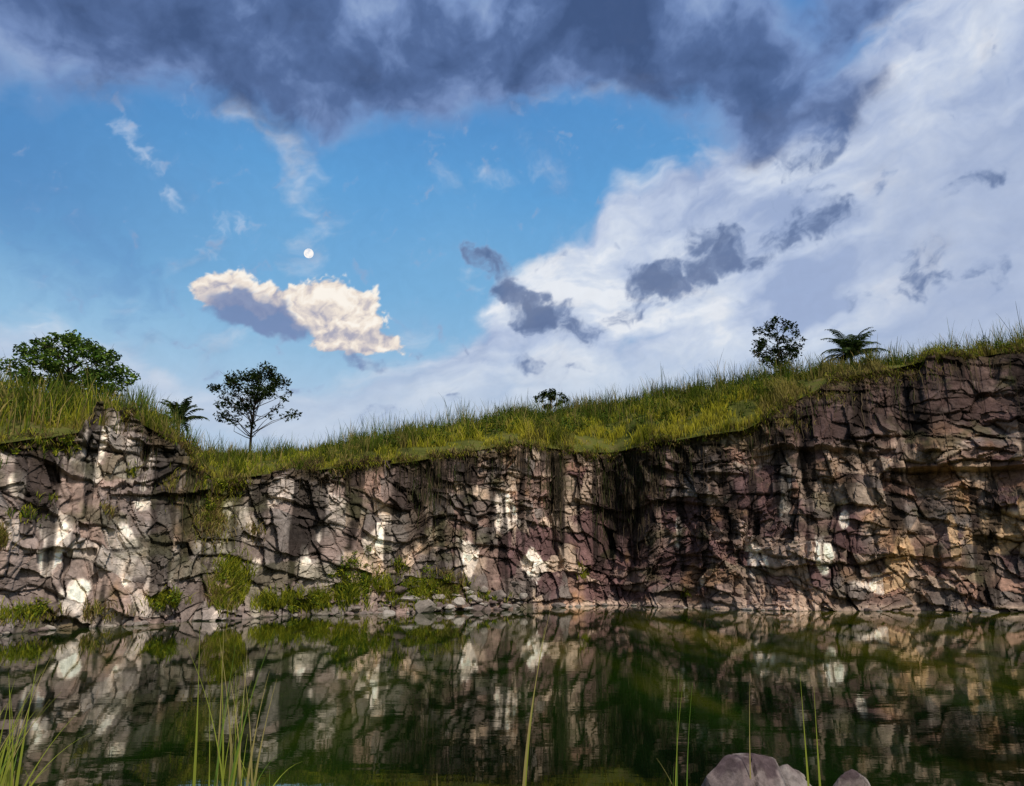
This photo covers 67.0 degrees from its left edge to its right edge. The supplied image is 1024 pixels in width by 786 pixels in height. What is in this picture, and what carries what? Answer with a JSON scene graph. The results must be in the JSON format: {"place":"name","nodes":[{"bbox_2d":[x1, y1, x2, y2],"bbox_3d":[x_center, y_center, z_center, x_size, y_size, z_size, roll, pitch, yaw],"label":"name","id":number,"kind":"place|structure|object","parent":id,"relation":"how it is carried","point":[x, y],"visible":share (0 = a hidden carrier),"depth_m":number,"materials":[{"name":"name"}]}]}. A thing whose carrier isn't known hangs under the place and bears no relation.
{"place":"outdoors","nodes":[
{"label":"outdoors","id":0,"kind":"place"},
{"bbox_2d":[0,0,1023,452],"bbox_3d":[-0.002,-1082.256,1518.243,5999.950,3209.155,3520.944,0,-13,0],"label":"sky","id":1,"kind":"structure","parent":0,"point":[480,204],"depth_m":2731.78,"materials":[{"name":"blue"}]},
{"bbox_2d":[304,249,313,257],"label":"moon","id":2,"kind":"object","parent":1,"relation":"in","point":[308,253],"visible":1,"depth_m":2750.48,"materials":[{"name":"white"}]},
{"bbox_2d":[0,605,1023,785],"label":"lake water","id":3,"kind":"structure","parent":0,"point":[902,698],"depth_m":15.49,"materials":[{"name":"green liquid"}]},
{"bbox_2d":[0,351,1023,635],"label":"quarry cliff","id":4,"kind":"structure","parent":0,"point":[920,507],"depth_m":49.15,"materials":[{"name":"grey stone"}]},
{"bbox_2d":[0,435,470,614],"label":"ledge shrubs","id":5,"kind":"object","parent":4,"relation":"on","point":[296,602],"visible":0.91,"depth_m":43.76,"materials":[{"name":"green plant"}]},
{"bbox_2d":[0,361,950,629],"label":"ledge grass","id":6,"kind":"structure","parent":4,"relation":"on","point":[350,591],"depth_m":42.14,"materials":[{"name":"green plant"}]},
{"bbox_2d":[3,581,1008,633],"bbox_3d":[3.587,12.050,44.706,58.324,2.096,19.253,4,-13,-17],"label":"rock rubble","id":7,"kind":"object","parent":4,"relation":"on","point":[425,606],"visible":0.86,"depth_m":46.91,"materials":[{"name":"grey stone"}]},
{"bbox_2d":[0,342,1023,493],"bbox_3d":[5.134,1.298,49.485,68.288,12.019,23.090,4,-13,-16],"label":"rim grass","id":8,"kind":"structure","parent":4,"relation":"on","point":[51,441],"depth_m":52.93,"materials":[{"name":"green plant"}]},
{"bbox_2d":[134,353,1021,562],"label":"hanging roots","id":9,"kind":"object","parent":4,"relation":"hanging from","point":[631,473],"visible":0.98,"depth_m":54.92,"materials":[{"name":"brown plant"}]},
{"bbox_2d":[0,333,1023,479],"bbox_3d":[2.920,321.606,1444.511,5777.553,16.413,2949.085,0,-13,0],"label":"hill terrain","id":10,"kind":"structure","parent":0,"point":[593,441],"depth_m":56.19,"materials":[{"name":"green plant"}]},
{"bbox_2d":[0,329,140,395],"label":"leafy shrub","id":11,"kind":"object","parent":10,"relation":"on","point":[90,350],"visible":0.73,"depth_m":44.88,"materials":[{"name":"green plant"}]},
{"bbox_2d":[0,374,172,435],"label":"tall reeds","id":12,"kind":"object","parent":10,"relation":"on","point":[41,418],"visible":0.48,"depth_m":36.79,"materials":[{"name":"green plant"}]},
{"bbox_2d":[111,380,167,428],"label":"tall weeds","id":13,"kind":"object","parent":10,"relation":"on","point":[140,397],"visible":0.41,"depth_m":42.17,"materials":[{"name":"green plant"}]},
{"bbox_2d":[160,396,209,431],"bbox_3d":[-22.953,2.021,53.173,3.666,3.404,3.628,11,-17,-39],"label":"palm tree","id":14,"kind":"object","parent":10,"relation":"on","point":[185,410],"visible":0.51,"depth_m":53.11,"materials":[{"name":"green plant"}]},
{"bbox_2d":[206,361,302,452],"bbox_3d":[-19.851,1.580,59.306,6.746,7.819,7.013,0,-13,0],"label":"broadleaf tree","id":15,"kind":"object","parent":10,"relation":"on","point":[256,397],"visible":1,"depth_m":58.66,"materials":[{"name":"green plant"}]},
{"bbox_2d":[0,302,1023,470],"bbox_3d":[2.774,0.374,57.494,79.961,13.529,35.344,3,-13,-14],"label":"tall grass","id":16,"kind":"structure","parent":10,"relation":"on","point":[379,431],"depth_m":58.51,"materials":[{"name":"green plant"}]},
{"bbox_2d":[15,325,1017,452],"bbox_3d":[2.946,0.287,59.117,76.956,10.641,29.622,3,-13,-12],"label":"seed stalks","id":17,"kind":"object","parent":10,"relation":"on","point":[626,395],"visible":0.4,"depth_m":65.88,"materials":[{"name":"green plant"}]},
{"bbox_2d":[532,388,568,410],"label":"leafy shrub","id":18,"kind":"object","parent":10,"relation":"on","point":[551,394],"visible":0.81,"depth_m":71.63,"materials":[{"name":"green plant"}]},
{"bbox_2d":[749,315,807,368],"bbox_3d":[22.433,-3.682,65.103,4.815,6.396,4.132,-2,-13,10],"label":"broadleaf tree","id":19,"kind":"object","parent":10,"relation":"on","point":[794,348],"visible":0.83,"depth_m":64.77,"materials":[{"name":"green plant"}]},
{"bbox_2d":[820,327,890,364],"bbox_3d":[27.255,-3.330,62.367,5.651,4.127,5.802,0,-13,0],"label":"palm tree","id":20,"kind":"object","parent":10,"relation":"on","point":[846,344],"visible":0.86,"depth_m":61.94,"materials":[{"name":"green plant"}]},
{"bbox_3d":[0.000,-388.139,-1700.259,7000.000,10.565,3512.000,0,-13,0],"label":"shore ground","id":21,"kind":"structure","parent":0,"visible":0},
{"bbox_2d":[0,647,87,785],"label":"grass clump","id":22,"kind":"object","parent":21,"relation":"on","point":[8,773],"visible":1,"depth_m":4.76,"materials":[{"name":"green plant"}]},
{"bbox_2d":[188,633,308,785],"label":"grass clump","id":23,"kind":"object","parent":21,"relation":"on","point":[231,779],"visible":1,"depth_m":5.02,"materials":[{"name":"green plant"}]},
{"bbox_2d":[522,613,549,785],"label":"grass clump","id":24,"kind":"object","parent":21,"relation":"on","point":[526,759],"visible":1,"depth_m":4.91,"materials":[{"name":"green plant"}]},
{"bbox_2d":[657,678,692,785],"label":"grass clump","id":25,"kind":"object","parent":21,"relation":"on","point":[676,778],"visible":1,"depth_m":5.17,"materials":[{"name":"green plant"}]},
{"bbox_2d":[701,753,810,785],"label":"boulder","id":26,"kind":"object","parent":21,"relation":"on","point":[731,770],"visible":0.99,"depth_m":5.46,"materials":[{"name":"grey stone"}]},
{"bbox_2d":[749,679,820,785],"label":"grass clump","id":27,"kind":"object","parent":21,"relation":"on","point":[819,778],"visible":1,"depth_m":5.36,"materials":[{"name":"green plant"}]},
{"bbox_2d":[833,769,870,785],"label":"boulder","id":28,"kind":"object","parent":21,"relation":"on","point":[851,777],"visible":1,"depth_m":5.61,"materials":[{"name":"grey stone"}]}
]}

